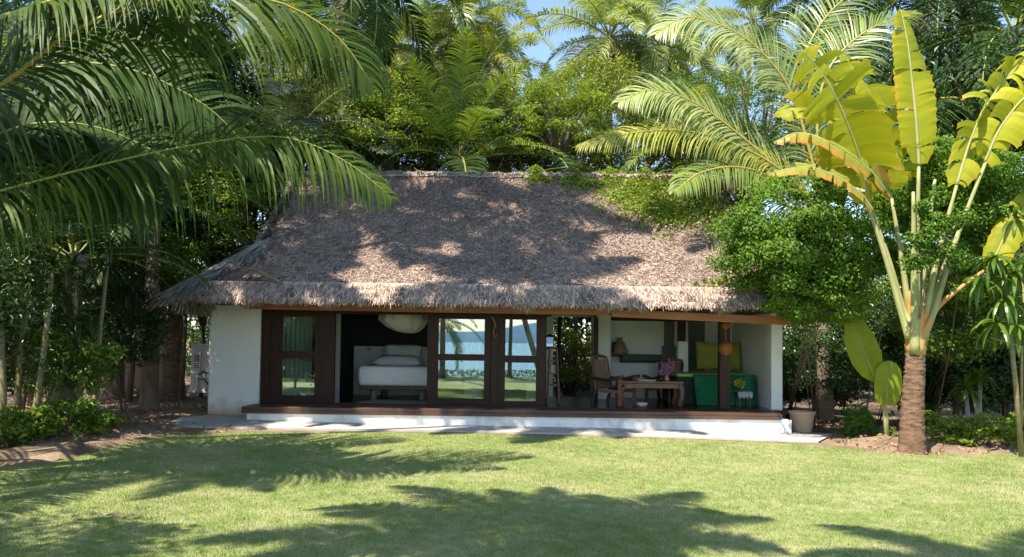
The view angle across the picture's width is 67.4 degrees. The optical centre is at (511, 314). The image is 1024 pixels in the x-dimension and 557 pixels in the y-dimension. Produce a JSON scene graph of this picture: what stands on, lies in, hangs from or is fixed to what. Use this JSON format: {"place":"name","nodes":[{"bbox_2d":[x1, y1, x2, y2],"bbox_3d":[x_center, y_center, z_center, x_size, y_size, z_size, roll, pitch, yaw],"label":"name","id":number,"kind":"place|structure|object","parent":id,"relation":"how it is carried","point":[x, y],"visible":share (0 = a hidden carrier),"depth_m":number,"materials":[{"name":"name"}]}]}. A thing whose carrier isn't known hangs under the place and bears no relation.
{"place":"outdoors","nodes":[
{"label":"outdoors","id":0,"kind":"place"},
{"bbox_2d":[166,414,831,442],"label":"path","id":1,"kind":"structure","parent":0,"point":[240,421],"depth_m":16.20,"materials":[{"name":"concrete"}]},
{"bbox_2d":[788,410,815,432],"bbox_3d":[6.537,2.401,17.320,0.600,0.460,0.600,1,-2,0],"label":"plant pot","id":2,"kind":"object","parent":1,"relation":"on","point":[802,421],"visible":1,"depth_m":17.12,"materials":[{"name":"ceramic"}]},
{"bbox_2d":[0,431,1023,556],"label":"lawn","id":3,"kind":"structure","parent":0,"point":[451,485],"depth_m":9.14,"materials":[{"name":"plant"}]},
{"bbox_2d":[944,252,1023,457],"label":"long leaved plant","id":4,"kind":"object","parent":3,"relation":"on","point":[1014,278],"visible":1,"depth_m":14.26,"materials":[{"name":"green plant"}]},
{"bbox_2d":[0,344,1023,466],"bbox_3d":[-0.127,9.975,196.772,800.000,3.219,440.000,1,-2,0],"label":"ground","id":5,"kind":"structure","parent":0,"point":[47,450],"depth_m":15.41,"materials":[{"name":"brown soil"}]},
{"bbox_2d":[0,292,28,430],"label":"slender tree","id":6,"kind":"object","parent":5,"relation":"on","point":[3,390],"visible":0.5,"depth_m":12.94,"materials":[{"name":"green plant"}]},
{"bbox_2d":[0,409,41,447],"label":"shrub","id":7,"kind":"object","parent":5,"relation":"on","point":[9,435],"visible":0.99,"depth_m":12.27,"materials":[{"name":"green plant"}]},
{"bbox_2d":[4,232,59,412],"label":"slender tree","id":8,"kind":"object","parent":5,"relation":"on","point":[17,400],"visible":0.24,"depth_m":13.54,"materials":[{"name":"green plant"}]},
{"bbox_2d":[0,179,86,392],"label":"thicket shrub","id":9,"kind":"object","parent":5,"relation":"on","point":[36,253],"visible":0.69,"depth_m":12.84,"materials":[{"name":"green plant"}]},
{"bbox_2d":[21,244,82,435],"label":"slender tree","id":10,"kind":"object","parent":5,"relation":"on","point":[41,371],"visible":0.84,"depth_m":13.16,"materials":[{"name":"green plant"}]},
{"bbox_2d":[6,313,128,421],"bbox_3d":[-8.095,1.077,13.778,2.242,2.230,1.560,1,-2,-14],"label":"thicket shrub","id":11,"kind":"object","parent":5,"relation":"on","point":[85,354],"visible":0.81,"depth_m":13.57,"materials":[{"name":"green plant"}]},
{"bbox_2d":[0,279,138,402],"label":"thicket shrub","id":12,"kind":"object","parent":5,"relation":"on","point":[56,321],"visible":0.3,"depth_m":15.18,"materials":[{"name":"green plant"}]},
{"bbox_2d":[27,395,114,437],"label":"shrub","id":13,"kind":"object","parent":5,"relation":"on","point":[69,407],"visible":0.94,"depth_m":13.17,"materials":[{"name":"green plant"}]},
{"bbox_2d":[0,164,143,409],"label":"broadleaf tree","id":14,"kind":"object","parent":5,"relation":"on","point":[92,290],"visible":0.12,"depth_m":17.38,"materials":[{"name":"green plant"}]},
{"bbox_2d":[46,247,99,405],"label":"slender tree","id":15,"kind":"object","parent":5,"relation":"on","point":[74,294],"visible":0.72,"depth_m":13.98,"materials":[{"name":"green plant"}]},
{"bbox_2d":[49,296,107,409],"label":"slender tree","id":16,"kind":"object","parent":5,"relation":"on","point":[74,342],"visible":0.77,"depth_m":13.72,"materials":[{"name":"green plant"}]},
{"bbox_2d":[0,0,208,395],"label":"coconut palm","id":17,"kind":"object","parent":5,"relation":"on","point":[59,91],"visible":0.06,"depth_m":21.29,"materials":[{"name":"green plant"}]},
{"bbox_2d":[77,228,137,411],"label":"slender tree","id":18,"kind":"object","parent":5,"relation":"on","point":[106,276],"visible":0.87,"depth_m":14.49,"materials":[{"name":"green plant"}]},
{"bbox_2d":[0,153,217,417],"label":"coconut palm","id":19,"kind":"object","parent":5,"relation":"on","point":[70,234],"visible":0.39,"depth_m":15.36,"materials":[{"name":"green plant"}]},
{"bbox_2d":[0,0,222,400],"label":"coconut palm","id":20,"kind":"object","parent":5,"relation":"on","point":[112,393],"visible":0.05,"depth_m":21.21,"materials":[{"name":"green plant"}]},
{"bbox_2d":[52,273,184,411],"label":"broadleaf tree","id":21,"kind":"object","parent":5,"relation":"on","point":[151,318],"visible":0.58,"depth_m":17.40,"materials":[{"name":"green plant"}]},
{"bbox_2d":[2,185,242,402],"bbox_3d":[-10.439,-0.848,20.716,5.566,6.516,5.228,0,-2,24],"label":"broadleaf tree","id":22,"kind":"object","parent":5,"relation":"on","point":[131,373],"visible":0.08,"depth_m":20.80,"materials":[{"name":"green plant"}]},
{"bbox_2d":[15,114,274,409],"bbox_3d":[-8.765,-1.302,18.245,5.734,7.454,5.613,1,-2,0],"label":"coconut palm","id":23,"kind":"object","parent":5,"relation":"on","point":[149,390],"visible":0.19,"depth_m":18.33,"materials":[{"name":"green plant"}]},
{"bbox_2d":[92,224,210,295],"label":"broadleaf tree","id":24,"kind":"object","parent":5,"relation":"on","point":[171,242],"visible":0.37,"depth_m":19.35,"materials":[{"name":"green plant"}]},
{"bbox_2d":[38,0,307,400],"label":"coconut palm","id":25,"kind":"object","parent":5,"relation":"on","point":[169,388],"visible":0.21,"depth_m":21.77,"materials":[{"name":"green plant"}]},
{"bbox_2d":[54,0,302,394],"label":"coconut palm","id":26,"kind":"object","parent":5,"relation":"on","point":[168,28],"visible":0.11,"depth_m":22.76,"materials":[{"name":"green plant"}]},
{"bbox_2d":[44,24,316,183],"bbox_3d":[-10.484,-3.399,24.929,7.799,11.914,9.118,1,-2,0],"label":"broadleaf tree","id":27,"kind":"object","parent":5,"relation":"on","point":[233,78],"visible":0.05,"depth_m":23.87,"materials":[{"name":"green plant"}]},
{"bbox_2d":[187,344,208,392],"bbox_3d":[-8.071,1.391,20.099,0.669,1.263,0.522,1,-2,0],"label":"air conditioner","id":28,"kind":"object","parent":5,"relation":"on","point":[199,367],"visible":0.77,"depth_m":19.95,"materials":[{"name":"white metal"}]},
{"bbox_2d":[0,0,400,271],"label":"coconut palm","id":29,"kind":"object","parent":5,"relation":"on","point":[110,169],"visible":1,"depth_m":9.36,"materials":[{"name":"green plant"}]},
{"bbox_2d":[152,138,262,401],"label":"broadleaf tree","id":30,"kind":"object","parent":5,"relation":"on","point":[182,376],"visible":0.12,"depth_m":21.41,"materials":[{"name":"green plant"}]},
{"bbox_2d":[164,160,279,265],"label":"broadleaf tree","id":31,"kind":"object","parent":5,"relation":"on","point":[209,255],"visible":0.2,"depth_m":21.25,"materials":[{"name":"green plant"}]},
{"bbox_2d":[183,152,293,257],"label":"broadleaf tree","id":32,"kind":"object","parent":5,"relation":"on","point":[261,195],"visible":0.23,"depth_m":21.39,"materials":[{"name":"green plant"}]},
{"bbox_2d":[168,73,392,198],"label":"coconut palm","id":33,"kind":"object","parent":5,"relation":"on","point":[318,121],"visible":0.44,"depth_m":21.51,"materials":[{"name":"green plant"}]},
{"bbox_2d":[223,6,351,133],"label":"broadleaf tree","id":34,"kind":"object","parent":5,"relation":"on","point":[291,48],"visible":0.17,"depth_m":26.76,"materials":[{"name":"green plant"}]},
{"bbox_2d":[235,0,402,117],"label":"coconut palm","id":35,"kind":"object","parent":5,"relation":"on","point":[338,57],"visible":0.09,"depth_m":28.71,"materials":[{"name":"green plant"}]},
{"bbox_2d":[301,118,402,171],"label":"broadleaf tree","id":36,"kind":"object","parent":5,"relation":"on","point":[360,150],"visible":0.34,"depth_m":23.56,"materials":[{"name":"green plant"}]},
{"bbox_2d":[274,89,444,171],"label":"coconut palm","id":37,"kind":"object","parent":5,"relation":"on","point":[384,148],"visible":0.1,"depth_m":24.57,"materials":[{"name":"green plant"}]},
{"bbox_2d":[262,0,467,166],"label":"coconut palm","id":38,"kind":"object","parent":5,"relation":"on","point":[352,8],"visible":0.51,"depth_m":25.73,"materials":[{"name":"green plant"}]},
{"bbox_2d":[321,70,451,303],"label":"broadleaf tree","id":39,"kind":"object","parent":5,"relation":"on","point":[394,136],"visible":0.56,"depth_m":23.94,"materials":[{"name":"green plant"}]},
{"bbox_2d":[339,116,472,171],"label":"broadleaf tree","id":40,"kind":"object","parent":5,"relation":"on","point":[429,162],"visible":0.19,"depth_m":25.70,"materials":[{"name":"green plant"}]},
{"bbox_2d":[342,0,510,132],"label":"coconut palm","id":41,"kind":"object","parent":5,"relation":"on","point":[407,48],"visible":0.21,"depth_m":29.61,"materials":[{"name":"green plant"}]},
{"bbox_2d":[389,0,542,99],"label":"coconut palm","id":42,"kind":"object","parent":5,"relation":"on","point":[472,14],"visible":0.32,"depth_m":30.62,"materials":[{"name":"green plant"}]},
{"bbox_2d":[339,27,595,304],"bbox_3d":[-1.317,-3.330,25.160,8.379,12.179,7.466,1,-2,0],"label":"coconut palm","id":43,"kind":"object","parent":5,"relation":"on","point":[461,128],"visible":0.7,"depth_m":24.27,"materials":[{"name":"green plant"}]},
{"bbox_2d":[423,6,561,166],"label":"coconut palm","id":44,"kind":"object","parent":5,"relation":"on","point":[492,67],"visible":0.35,"depth_m":28.70,"materials":[{"name":"green plant"}]},
{"bbox_2d":[147,167,841,432],"bbox_3d":[-0.300,-0.623,20.984,14.671,7.101,10.902,1,-2,0],"label":"bungalow","id":45,"kind":"object","parent":5,"relation":"on","point":[512,253],"visible":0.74,"depth_m":17.81,"materials":[{"name":"plant"}]},
{"bbox_2d":[282,317,312,394],"bbox_3d":[-5.102,1.012,18.073,0.772,2.050,0.108,1,-2,0],"label":"curtain","id":46,"kind":"object","parent":45,"relation":"hanging from","point":[297,374],"visible":0.67,"depth_m":18.08,"materials":[{"name":"fabric"}]},
{"bbox_2d":[269,313,335,402],"bbox_3d":[-4.878,0.992,17.804,1.521,2.057,0.080,1,-2,0],"label":"glass door","id":47,"kind":"structure","parent":45,"relation":"in","point":[324,353],"depth_m":17.80,"materials":[{"name":"brown wood"}]},
{"bbox_2d":[353,346,442,400],"bbox_3d":[-3.111,1.493,19.974,2.451,1.332,2.230,1,-2,0],"label":"double bed","id":48,"kind":"object","parent":45,"relation":"on","point":[372,379],"visible":0.69,"depth_m":18.91,"materials":[{"name":"white fabric"}]},
{"bbox_2d":[373,354,421,364],"bbox_3d":[-3.015,1.212,20.319,1.250,0.315,0.550,1,8,0],"label":"pillow","id":49,"kind":"object","parent":48,"relation":"on","point":[391,359],"visible":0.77,"depth_m":20.08,"materials":[{"name":"white fabric"}]},
{"bbox_2d":[378,303,427,332],"bbox_3d":[-2.729,-0.005,19.422,1.268,0.930,1.039,1,-2,0],"label":"pendant lamp","id":50,"kind":"object","parent":45,"relation":"hanging from","point":[408,323],"visible":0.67,"depth_m":19.09,"materials":[{"name":"fabric"}]},
{"bbox_2d":[426,315,490,404],"bbox_3d":[-1.234,1.038,17.804,1.464,2.057,0.080,1,-2,0],"label":"glass door","id":51,"kind":"structure","parent":45,"relation":"in","point":[433,356],"depth_m":17.80,"materials":[{"name":"brown wood"}]},
{"bbox_2d":[464,319,481,397],"bbox_3d":[-0.914,1.065,18.073,0.408,2.050,0.108,1,-2,0],"label":"curtain","id":52,"kind":"object","parent":45,"relation":"hanging from","point":[473,369],"visible":0.69,"depth_m":18.08,"materials":[{"name":"fabric"}]},
{"bbox_2d":[498,316,545,404],"bbox_3d":[0.229,1.056,17.804,1.091,2.057,0.080,1,-2,0],"label":"glass door","id":53,"kind":"structure","parent":45,"relation":"in","point":[539,359],"depth_m":17.80,"materials":[{"name":"brown wood"}]},
{"bbox_2d":[526,320,536,400],"bbox_3d":[0.469,1.082,18.053,0.262,2.050,0.108,1,-2,0],"label":"curtain","id":54,"kind":"object","parent":45,"relation":"hanging from","point":[531,374],"visible":0.69,"depth_m":18.06,"materials":[{"name":"fabric"}]},
{"bbox_2d":[590,354,639,406],"bbox_3d":[2.480,1.576,18.730,0.997,1.240,0.907,-1,-3,38],"label":"armchair","id":55,"kind":"object","parent":45,"relation":"on","point":[601,375],"visible":0.96,"depth_m":18.73,"materials":[{"name":"brown wood"}]},
{"bbox_2d":[519,164,744,286],"bbox_3d":[4.015,-2.400,20.435,4.749,3.934,6.844,2,-3,-40],"label":"vine","id":56,"kind":"object","parent":45,"relation":"on","point":[673,211],"visible":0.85,"depth_m":20.50,"materials":[{"name":"green plant"}]},
{"bbox_2d":[615,379,684,406],"bbox_3d":[3.354,1.909,18.796,1.590,0.614,0.900,1,-2,0],"label":"coffee table","id":57,"kind":"object","parent":45,"relation":"on","point":[674,385],"visible":0.78,"depth_m":18.41,"materials":[{"name":"brown wood"}]},
{"bbox_2d":[662,371,752,404],"bbox_3d":[5.037,1.877,19.969,1.898,0.768,1.880,1,-2,0],"label":"daybed","id":58,"kind":"object","parent":45,"relation":"on","point":[686,378],"visible":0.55,"depth_m":19.07,"materials":[{"name":"wood"}]},
{"bbox_2d":[696,341,733,368],"bbox_3d":[5.377,1.065,20.328,0.950,0.740,0.215,1,-16,0],"label":"pillow","id":59,"kind":"object","parent":58,"relation":"on","point":[707,354],"visible":0.63,"depth_m":20.24,"materials":[{"name":"green fabric"}]},
{"bbox_2d":[443,76,550,171],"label":"broadleaf tree","id":60,"kind":"object","parent":5,"relation":"on","point":[502,101],"visible":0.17,"depth_m":26.68,"materials":[{"name":"green plant"}]},
{"bbox_2d":[0,225,1023,407],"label":"woods","id":61,"kind":"object","parent":5,"relation":"on","point":[191,335],"visible":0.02,"depth_m":37.05,"materials":[{"name":"green plant"}]},
{"bbox_2d":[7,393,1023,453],"bbox_3d":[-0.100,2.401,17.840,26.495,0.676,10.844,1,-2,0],"label":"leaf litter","id":62,"kind":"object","parent":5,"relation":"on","point":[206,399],"visible":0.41,"depth_m":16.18,"materials":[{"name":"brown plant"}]},
{"bbox_2d":[442,101,607,173],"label":"coconut palm","id":63,"kind":"object","parent":5,"relation":"on","point":[531,159],"visible":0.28,"depth_m":25.30,"materials":[{"name":"green plant"}]},
{"bbox_2d":[490,62,628,396],"bbox_3d":[1.224,-2.583,24.709,4.049,10.888,4.474,-1,-3,39],"label":"broadleaf tree","id":64,"kind":"object","parent":5,"relation":"on","point":[537,92],"visible":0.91,"depth_m":24.37,"materials":[{"name":"green plant"}]},
{"bbox_2d":[553,318,590,396],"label":"garden shrub","id":65,"kind":"object","parent":5,"relation":"on","point":[570,387],"visible":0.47,"depth_m":27.22,"materials":[{"name":"green plant"}]},
{"bbox_2d":[553,317,591,391],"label":"garden shrub","id":66,"kind":"object","parent":5,"relation":"on","point":[587,385],"visible":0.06,"depth_m":30.53,"materials":[{"name":"green plant"}]},
{"bbox_2d":[516,112,647,395],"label":"broadleaf tree","id":67,"kind":"object","parent":5,"relation":"on","point":[584,158],"visible":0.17,"depth_m":27.48,"materials":[{"name":"green plant"}]},
{"bbox_2d":[522,49,676,167],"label":"broadleaf tree","id":68,"kind":"object","parent":5,"relation":"on","point":[609,83],"visible":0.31,"depth_m":28.25,"materials":[{"name":"green plant"}]},
{"bbox_2d":[521,0,699,155],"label":"coconut palm","id":69,"kind":"object","parent":5,"relation":"on","point":[601,11],"visible":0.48,"depth_m":32.85,"materials":[{"name":"green plant"}]},
{"bbox_2d":[582,0,733,167],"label":"coconut palm","id":70,"kind":"object","parent":5,"relation":"on","point":[648,63],"visible":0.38,"depth_m":32.82,"materials":[{"name":"green plant"}]},
{"bbox_2d":[609,69,744,162],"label":"broadleaf tree","id":71,"kind":"object","parent":5,"relation":"on","point":[675,83],"visible":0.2,"depth_m":29.46,"materials":[{"name":"green plant"}]},
{"bbox_2d":[625,0,755,120],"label":"coconut palm","id":72,"kind":"object","parent":5,"relation":"on","point":[719,68],"visible":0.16,"depth_m":37.73,"materials":[{"name":"green plant"}]},
{"bbox_2d":[601,85,783,174],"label":"coconut palm","id":73,"kind":"object","parent":5,"relation":"on","point":[681,163],"visible":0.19,"depth_m":26.03,"materials":[{"name":"green plant"}]},
{"bbox_2d":[618,112,779,184],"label":"broadleaf tree","id":74,"kind":"object","parent":5,"relation":"on","point":[651,159],"visible":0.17,"depth_m":26.57,"materials":[{"name":"green plant"}]},
{"bbox_2d":[665,52,829,215],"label":"broadleaf tree","id":75,"kind":"object","parent":5,"relation":"on","point":[746,100],"visible":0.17,"depth_m":26.04,"materials":[{"name":"green plant"}]},
{"bbox_2d":[686,0,814,189],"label":"coconut palm","id":76,"kind":"object","parent":5,"relation":"on","point":[757,4],"visible":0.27,"depth_m":42.42,"materials":[{"name":"green plant"}]},
{"bbox_2d":[678,103,823,211],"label":"broadleaf tree","id":77,"kind":"object","parent":5,"relation":"on","point":[731,187],"visible":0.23,"depth_m":23.71,"materials":[{"name":"green plant"}]},
{"bbox_2d":[572,0,1000,419],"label":"coconut palm","id":78,"kind":"object","parent":5,"relation":"on","point":[825,396],"visible":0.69,"depth_m":19.72,"materials":[{"name":"green plant"}]},
{"bbox_2d":[693,167,903,429],"bbox_3d":[6.191,-0.225,15.908,4.526,5.727,3.372,2,-2,-30],"label":"tree","id":79,"kind":"object","parent":5,"relation":"on","point":[782,256],"visible":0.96,"depth_m":15.36,"materials":[{"name":"green plant"}]},
{"bbox_2d":[782,325,858,409],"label":"shrub","id":80,"kind":"object","parent":5,"relation":"on","point":[790,381],"visible":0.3,"depth_m":20.10,"materials":[{"name":"green plant"}]},
{"bbox_2d":[757,267,884,418],"bbox_3d":[6.262,0.842,17.080,2.386,3.696,4.651,1,-2,0],"label":"shrub","id":81,"kind":"object","parent":5,"relation":"on","point":[795,305],"visible":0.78,"depth_m":15.48,"materials":[{"name":"green plant"}]},
{"bbox_2d":[752,0,924,329],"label":"coconut palm","id":82,"kind":"object","parent":5,"relation":"on","point":[779,16],"visible":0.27,"depth_m":30.22,"materials":[{"name":"green plant"}]},
{"bbox_2d":[754,14,937,406],"bbox_3d":[11.302,-3.375,26.212,6.381,13.051,6.831,1,-2,0],"label":"broadleaf tree","id":83,"kind":"object","parent":5,"relation":"on","point":[891,61],"visible":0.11,"depth_m":25.28,"materials":[{"name":"green plant"}]},
{"bbox_2d":[839,405,882,436],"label":"shrub","id":84,"kind":"object","parent":5,"relation":"on","point":[864,421],"visible":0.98,"depth_m":16.98,"materials":[{"name":"green plant"}]},
{"bbox_2d":[786,294,938,407],"bbox_3d":[8.897,1.186,19.244,3.200,3.317,4.816,-1,-2,37],"label":"shrub","id":85,"kind":"object","parent":5,"relation":"on","point":[889,343],"visible":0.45,"depth_m":18.26,"materials":[{"name":"green plant"}]},
{"bbox_2d":[844,317,901,435],"bbox_3d":[7.550,1.330,16.069,1.171,2.699,0.197,1,-2,0],"label":"banana shoot","id":86,"kind":"object","parent":5,"relation":"on","point":[864,351],"visible":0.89,"depth_m":16.08,"materials":[{"name":"green plant"}]},
{"bbox_2d":[863,236,920,432],"bbox_3d":[8.248,0.524,16.629,1.304,4.416,2.010,0,-2,26],"label":"shrub","id":87,"kind":"object","parent":5,"relation":"on","point":[894,256],"visible":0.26,"depth_m":16.11,"materials":[{"name":"green plant"}]},
{"bbox_2d":[767,9,1023,454],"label":"paddle leaved tree","id":88,"kind":"object","parent":5,"relation":"on","point":[865,144],"visible":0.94,"depth_m":14.63,"materials":[{"name":"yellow plant"}]},
{"bbox_2d":[828,0,1023,407],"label":"broadleaf tree","id":89,"kind":"object","parent":5,"relation":"on","point":[935,63],"visible":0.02,"depth_m":23.88,"materials":[{"name":"green plant"}]},
{"bbox_2d":[855,125,1002,425],"bbox_3d":[8.908,-0.516,17.512,3.128,6.608,4.718,1,-2,0],"label":"tree","id":90,"kind":"object","parent":5,"relation":"on","point":[902,201],"visible":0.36,"depth_m":15.80,"materials":[{"name":"green plant"}]},
{"bbox_2d":[843,0,1023,403],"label":"coconut palm","id":91,"kind":"object","parent":5,"relation":"on","point":[928,17],"visible":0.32,"depth_m":25.24,"materials":[{"name":"green plant"}]},
{"bbox_2d":[896,183,979,319],"bbox_3d":[7.511,0.101,14.380,1.345,5.054,1.934,1,-2,-21],"label":"shrub","id":92,"kind":"object","parent":5,"relation":"on","point":[933,223],"visible":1,"depth_m":13.87,"materials":[{"name":"green plant"}]},
{"bbox_2d":[858,159,1023,430],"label":"broadleaf tree","id":93,"kind":"object","parent":5,"relation":"on","point":[956,408],"visible":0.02,"depth_m":19.07,"materials":[{"name":"green plant"}]},
{"bbox_2d":[860,22,1023,425],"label":"broadleaf tree","id":94,"kind":"object","parent":5,"relation":"on","point":[945,83],"visible":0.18,"depth_m":19.65,"materials":[{"name":"green plant"}]},
{"bbox_2d":[876,266,1023,402],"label":"shrub","id":95,"kind":"object","parent":5,"relation":"on","point":[962,335],"visible":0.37,"depth_m":16.42,"materials":[{"name":"green plant"}]},
{"bbox_2d":[880,0,1023,174],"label":"coconut palm","id":96,"kind":"object","parent":5,"relation":"on","point":[1015,10],"visible":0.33,"depth_m":21.23,"materials":[{"name":"green plant"}]},
{"bbox_2d":[925,409,987,446],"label":"shrub","id":97,"kind":"object","parent":5,"relation":"on","point":[936,428],"visible":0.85,"depth_m":15.52,"materials":[{"name":"green plant"}]},
{"bbox_2d":[891,340,1023,425],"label":"thicket shrub","id":98,"kind":"object","parent":5,"relation":"on","point":[991,401],"visible":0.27,"depth_m":18.58,"materials":[{"name":"green plant"}]},
{"bbox_2d":[908,131,1023,425],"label":"tree","id":99,"kind":"object","parent":5,"relation":"on","point":[1004,179],"visible":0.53,"depth_m":15.47,"materials":[{"name":"green plant"}]},
{"bbox_2d":[920,216,1016,436],"bbox_3d":[9.368,0.366,15.820,1.799,4.743,2.125,-1,-3,41],"label":"shrub","id":100,"kind":"object","parent":5,"relation":"on","point":[975,242],"visible":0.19,"depth_m":15.64,"materials":[{"name":"green plant"}]},
{"bbox_2d":[925,331,1023,423],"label":"thicket shrub","id":101,"kind":"object","parent":5,"relation":"on","point":[1005,379],"visible":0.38,"depth_m":18.20,"materials":[{"name":"green plant"}]},
{"bbox_2d":[946,364,1002,434],"bbox_3d":[10.109,1.921,16.922,1.159,1.746,1.017,1,-2,0],"label":"dracaena","id":102,"kind":"object","parent":5,"relation":"on","point":[967,382],"visible":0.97,"depth_m":16.85,"materials":[{"name":"green plant"}]},
{"bbox_2d":[954,412,1017,448],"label":"shrub","id":103,"kind":"object","parent":5,"relation":"on","point":[991,428],"visible":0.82,"depth_m":15.43,"materials":[{"name":"green plant"}]},
{"bbox_2d":[0,0,1023,346],"label":"sky","id":104,"kind":"structure","parent":0,"point":[540,51],"materials":[{"name":"blue"}]},
{"bbox_2d":[693,374,755,406],"bbox_3d":[5.210,1.855,18.842,1.498,0.774,0.174,1,-2,0],"label":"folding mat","id":105,"kind":"object","parent":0,"point":[706,389],"visible":0.61,"depth_m":18.81,"materials":[{"name":"fabric"}]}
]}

